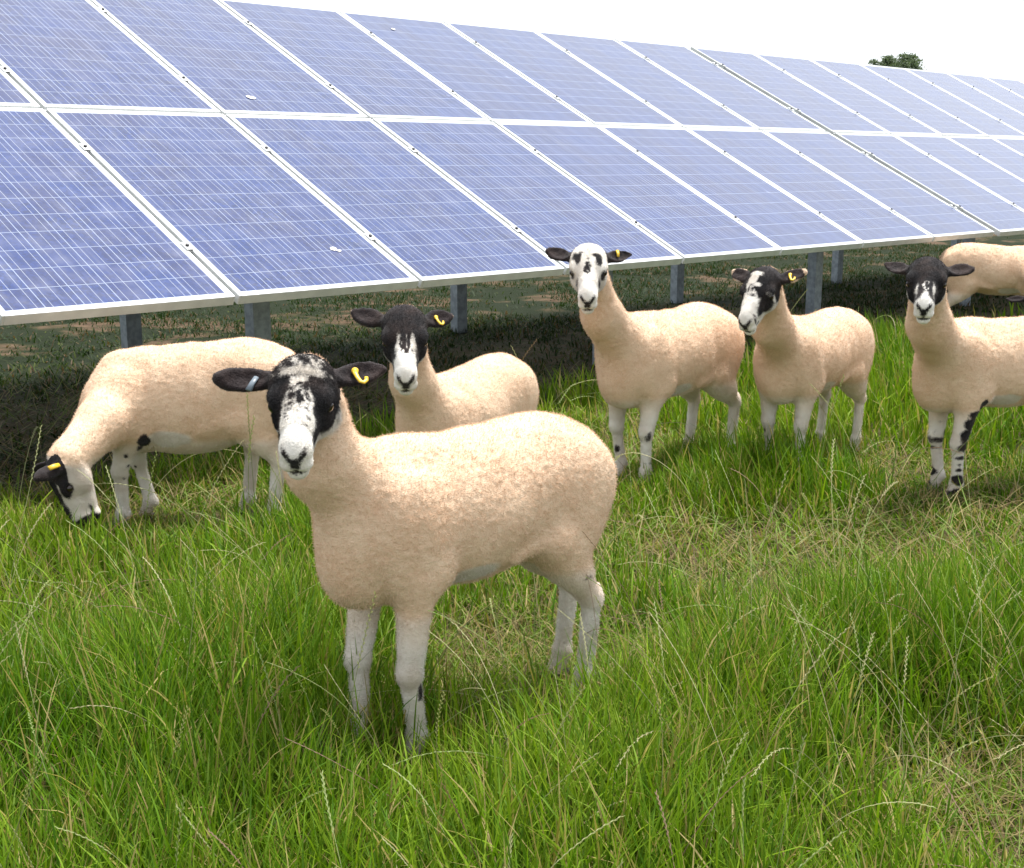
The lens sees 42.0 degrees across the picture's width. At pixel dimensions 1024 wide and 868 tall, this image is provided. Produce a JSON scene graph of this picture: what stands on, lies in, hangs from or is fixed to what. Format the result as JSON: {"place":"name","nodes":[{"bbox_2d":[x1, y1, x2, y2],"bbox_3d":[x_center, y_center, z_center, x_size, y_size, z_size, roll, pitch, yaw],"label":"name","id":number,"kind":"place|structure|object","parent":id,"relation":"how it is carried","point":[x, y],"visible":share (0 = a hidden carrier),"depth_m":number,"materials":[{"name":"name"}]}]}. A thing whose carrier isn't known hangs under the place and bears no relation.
{"place":"outdoors","nodes":[
{"label":"outdoors","id":0,"kind":"place"},
{"bbox_2d":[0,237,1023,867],"bbox_3d":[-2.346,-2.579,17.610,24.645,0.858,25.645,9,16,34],"label":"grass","id":1,"kind":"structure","parent":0,"point":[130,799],"depth_m":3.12,"materials":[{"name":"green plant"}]},
{"bbox_2d":[0,234,1023,867],"bbox_3d":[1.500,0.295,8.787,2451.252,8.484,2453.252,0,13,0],"label":"ground","id":2,"kind":"structure","parent":0,"point":[486,292],"depth_m":9.60,"materials":[{"name":"soil"}]},
{"bbox_2d":[32,336,295,534],"bbox_3d":[-1.261,0.017,4.820,1.011,0.713,0.507,-8,15,-31],"label":"sheep","id":3,"kind":"object","parent":2,"relation":"on","point":[137,404],"visible":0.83,"depth_m":4.72},
{"bbox_2d":[211,351,617,774],"bbox_3d":[-0.155,0.261,3.101,1.035,0.988,0.343,-11,17,-41],"label":"sheep","id":4,"kind":"object","parent":2,"relation":"on","point":[411,527],"visible":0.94,"depth_m":2.95},
{"bbox_2d":[350,304,539,433],"bbox_3d":[-0.206,-0.030,4.627,0.322,0.922,1.024,7,15,28],"label":"sheep","id":5,"kind":"object","parent":2,"relation":"on","point":[482,387],"visible":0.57,"depth_m":4.41},
{"bbox_2d":[0,0,993,364],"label":"solar table","id":6,"kind":"object","parent":2,"relation":"on","point":[254,158],"visible":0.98,"depth_m":7.50,"materials":[{"name":"glass"}]},
{"bbox_2d":[0,288,1023,867],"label":"grass seed heads","id":7,"kind":"object","parent":2,"relation":"on","point":[804,630],"depth_m":3.11,"materials":[{"name":"green plant"}]},
{"bbox_2d":[0,243,1023,503],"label":"weeds","id":8,"kind":"object","parent":2,"relation":"on","point":[710,267],"visible":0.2,"depth_m":11.26,"materials":[{"name":"green plant"}]},
{"bbox_2d":[545,243,745,483],"bbox_3d":[0.560,-0.290,5.515,0.362,1.048,1.225,11,17,41],"label":"sheep","id":9,"kind":"object","parent":2,"relation":"on","point":[649,363],"visible":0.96,"depth_m":5.41},
{"bbox_2d":[731,265,875,464],"bbox_3d":[1.200,-0.274,5.662,0.354,0.954,1.263,8,15,31],"label":"sheep","id":10,"kind":"object","parent":2,"relation":"on","point":[822,351],"visible":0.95,"depth_m":5.58},
{"bbox_2d":[691,47,1023,305],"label":"solar table","id":11,"kind":"object","parent":2,"relation":"on","point":[956,140],"visible":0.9,"depth_m":12.66,"materials":[{"name":"glass"}]},
{"bbox_2d":[868,52,926,69],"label":"oak tree","id":12,"kind":"object","parent":2,"relation":"on","point":[908,62],"visible":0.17,"depth_m":175.27,"materials":[{"name":"green plant"}]},
{"bbox_2d":[884,256,1023,502],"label":"sheep","id":13,"kind":"object","parent":2,"relation":"on","point":[964,370],"visible":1,"depth_m":5.30},
{"bbox_2d":[939,242,1023,306],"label":"sheep","id":14,"kind":"object","parent":2,"relation":"on","point":[999,269],"visible":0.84,"depth_m":9.75},
{"bbox_2d":[244,0,1023,79],"label":"sky","id":15,"kind":"structure","parent":0,"point":[969,37],"materials":[{"name":"white"}]}
]}

